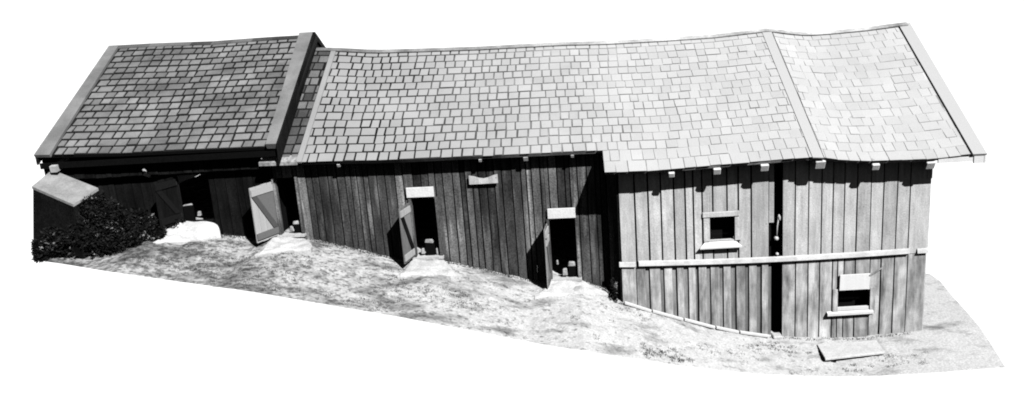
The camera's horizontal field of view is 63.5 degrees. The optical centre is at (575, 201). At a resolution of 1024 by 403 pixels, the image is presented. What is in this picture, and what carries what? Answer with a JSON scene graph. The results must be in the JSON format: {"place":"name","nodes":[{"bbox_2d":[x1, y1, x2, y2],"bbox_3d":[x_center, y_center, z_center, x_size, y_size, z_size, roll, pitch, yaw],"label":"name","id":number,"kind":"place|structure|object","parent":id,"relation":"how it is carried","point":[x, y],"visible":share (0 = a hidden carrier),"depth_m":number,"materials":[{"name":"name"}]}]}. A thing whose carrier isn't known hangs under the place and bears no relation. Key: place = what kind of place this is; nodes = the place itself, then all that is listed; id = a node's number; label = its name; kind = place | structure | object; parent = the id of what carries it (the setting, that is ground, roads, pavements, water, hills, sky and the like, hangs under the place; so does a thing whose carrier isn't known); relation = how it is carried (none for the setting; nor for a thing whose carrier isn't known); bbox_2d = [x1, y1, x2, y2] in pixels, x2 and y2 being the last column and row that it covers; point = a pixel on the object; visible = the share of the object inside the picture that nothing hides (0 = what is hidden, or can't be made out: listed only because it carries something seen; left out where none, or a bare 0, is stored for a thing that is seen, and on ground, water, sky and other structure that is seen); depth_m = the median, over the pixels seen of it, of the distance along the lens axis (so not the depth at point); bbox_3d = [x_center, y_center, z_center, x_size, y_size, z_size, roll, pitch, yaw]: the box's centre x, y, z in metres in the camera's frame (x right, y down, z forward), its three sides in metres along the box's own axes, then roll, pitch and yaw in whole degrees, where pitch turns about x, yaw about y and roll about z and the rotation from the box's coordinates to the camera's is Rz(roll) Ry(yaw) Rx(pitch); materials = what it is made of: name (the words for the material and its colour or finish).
{"place":"outdoors","nodes":[
{"label":"outdoors","id":0,"kind":"place"},
{"bbox_2d":[436,247,439,254],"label":"stone block","id":1,"kind":"structure","parent":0,"point":[437,250],"depth_m":23.59,"materials":[{"name":"white stone"}]},
{"bbox_2d":[0,0,1023,402],"label":"sky","id":2,"kind":"structure","parent":0,"point":[69,333],"materials":[{"name":"white"}]},
{"bbox_2d":[45,173,1004,376],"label":"ground","id":3,"kind":"structure","parent":0,"point":[950,337],"depth_m":22.17,"materials":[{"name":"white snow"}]},
{"bbox_2d":[30,225,78,262],"bbox_3d":[-13.721,1.103,21.909,1.369,1.011,0.672,-3,14,0],"label":"shrub","id":4,"kind":"object","parent":3,"relation":"on","point":[47,247],"visible":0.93,"depth_m":21.74,"materials":[{"name":"black plant"}]},
{"bbox_2d":[32,171,99,258],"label":"shed","id":5,"kind":"structure","parent":3,"relation":"on","point":[58,197],"depth_m":21.82,"materials":[{"name":"black wood"}]},
{"bbox_2d":[67,192,142,257],"bbox_3d":[-12.611,0.604,21.912,1.992,1.697,1.078,-3,14,0],"label":"shrub","id":6,"kind":"object","parent":3,"relation":"on","point":[108,217],"visible":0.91,"depth_m":21.63,"materials":[{"name":"black plant"}]},
{"bbox_2d":[125,207,167,241],"bbox_3d":[-11.931,0.644,22.446,1.551,1.024,0.903,-3,14,0],"label":"shrub","id":7,"kind":"object","parent":3,"relation":"on","point":[148,229],"visible":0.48,"depth_m":22.30,"materials":[{"name":"black plant"}]},
{"bbox_2d":[145,214,185,228],"bbox_3d":[-11.526,0.613,23.063,1.335,0.602,0.691,-3,14,0],"label":"shrub","id":8,"kind":"object","parent":3,"relation":"on","point":[179,221],"visible":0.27,"depth_m":22.94,"materials":[{"name":"grey plant"}]},
{"bbox_2d":[34,32,325,238],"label":"dark house","id":9,"kind":"structure","parent":3,"relation":"on","point":[149,127],"depth_m":23.30,"materials":[{"name":"black wood"}]},
{"bbox_2d":[152,177,181,227],"bbox_3d":[-11.227,0.021,22.719,0.065,1.317,0.763,2,15,19],"label":"door","id":10,"kind":"structure","parent":9,"relation":"in","point":[165,190],"depth_m":22.66,"materials":[{"name":"black wood"}]},
{"bbox_2d":[183,205,195,220],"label":"plinth","id":11,"kind":"structure","parent":9,"relation":"attached to","point":[189,213],"depth_m":23.23,"materials":[{"name":"black"}]},
{"bbox_2d":[153,221,220,244],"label":"ramp","id":12,"kind":"structure","parent":3,"relation":"on","point":[184,232],"depth_m":22.89,"materials":[{"name":"stone"}]},
{"bbox_2d":[255,237,312,257],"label":"ramp","id":13,"kind":"structure","parent":3,"relation":"on","point":[300,246],"depth_m":22.56,"materials":[{"name":"stone"}]},
{"bbox_2d":[293,224,301,232],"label":"plinth","id":14,"kind":"structure","parent":3,"relation":"on","point":[297,228],"depth_m":23.37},
{"bbox_2d":[293,220,300,224],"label":"stone block","id":15,"kind":"structure","parent":14,"relation":"on","point":[297,222],"depth_m":23.34,"materials":[{"name":"white stone"}]},
{"bbox_2d":[397,259,457,280],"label":"ramp","id":16,"kind":"structure","parent":3,"relation":"on","point":[439,268],"depth_m":22.77,"materials":[{"name":"stone"}]},
{"bbox_2d":[534,280,609,299],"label":"ramp","id":17,"kind":"structure","parent":3,"relation":"on","point":[560,288],"depth_m":23.31,"materials":[{"name":"white snow"}]},
{"bbox_2d":[609,277,617,302],"bbox_3d":[1.054,2.519,23.344,0.302,0.766,0.432,-3,14,0],"label":"shrub","id":18,"kind":"object","parent":3,"relation":"on","point":[613,285],"visible":0.98,"depth_m":23.25,"materials":[{"name":"black plant"}]},
{"bbox_2d":[248,22,986,337],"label":"long barn","id":19,"kind":"structure","parent":3,"relation":"on","point":[663,172],"depth_m":23.30,"materials":[{"name":"wood"}]},
{"bbox_2d":[248,182,278,242],"bbox_3d":[-8.588,0.296,22.775,0.065,1.557,0.842,3,15,23],"label":"door","id":20,"kind":"structure","parent":19,"relation":"in","point":[266,227],"depth_m":22.72,"materials":[{"name":"grey wood"}]},
{"bbox_2d":[398,203,414,263],"bbox_3d":[-4.700,0.885,23.014,0.065,1.589,0.712,0,14,12],"label":"door","id":21,"kind":"structure","parent":19,"relation":"in","point":[404,211],"depth_m":22.93,"materials":[{"name":"grey wood"}]},
{"bbox_2d":[425,242,435,255],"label":"plinth","id":22,"kind":"structure","parent":19,"relation":"on","point":[430,248],"depth_m":23.57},
{"bbox_2d":[425,239,433,242],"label":"stone block","id":23,"kind":"structure","parent":22,"relation":"on","point":[429,241],"depth_m":23.52,"materials":[{"name":"white stone"}]},
{"bbox_2d":[544,223,551,287],"bbox_3d":[-0.779,1.515,23.228,0.065,1.711,0.692,-2,14,5],"label":"door","id":24,"kind":"structure","parent":19,"relation":"in","point":[546,229],"depth_m":23.06,"materials":[{"name":"grey wood"}]},
{"bbox_2d":[562,268,567,275],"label":"stone block","id":25,"kind":"structure","parent":19,"relation":"on","point":[565,273],"depth_m":23.78,"materials":[{"name":"white stone"}]},
{"bbox_2d":[568,266,577,276],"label":"plinth","id":26,"kind":"structure","parent":19,"relation":"on","point":[573,271],"depth_m":23.79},
{"bbox_2d":[568,261,576,266],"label":"stone block","id":27,"kind":"structure","parent":26,"relation":"on","point":[572,263],"depth_m":23.74,"materials":[{"name":"white stone"}]},
{"bbox_2d":[700,210,741,249],"bbox_3d":[4.009,0.749,22.992,1.176,1.022,0.500,-3,14,0],"label":"window","id":28,"kind":"structure","parent":19,"relation":"in","point":[717,225],"depth_m":22.92,"materials":[{"name":"white wood"}]},
{"bbox_2d":[774,214,780,255],"bbox_3d":[5.606,0.943,22.929,0.192,1.204,0.131,-3,14,0],"label":"hanging latch","id":29,"kind":"object","parent":19,"relation":"hanging from","point":[776,238],"visible":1,"depth_m":22.89,"materials":[{"name":"white metal"}]},
{"bbox_2d":[826,265,884,315],"bbox_3d":[7.929,2.524,23.514,1.608,1.500,0.480,-3,14,0],"label":"window","id":30,"kind":"structure","parent":19,"relation":"in","point":[850,298],"depth_m":23.44,"materials":[{"name":"grey wood"}]},
{"bbox_2d":[771,332,782,339],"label":"stone block","id":31,"kind":"structure","parent":3,"relation":"on","point":[777,335],"depth_m":23.55,"materials":[{"name":"white stone"}]},
{"bbox_2d":[817,340,884,362],"bbox_3d":[7.680,4.208,22.962,1.772,0.213,1.016,-3,14,0],"label":"trough slab","id":32,"kind":"object","parent":3,"relation":"on","point":[832,352],"depth_m":22.88,"materials":[{"name":"stone"}]},
{"bbox_2d":[220,234,909,340],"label":"grass","id":33,"kind":"structure","parent":0,"point":[247,238],"depth_m":23.56,"materials":[{"name":"grey plant"}]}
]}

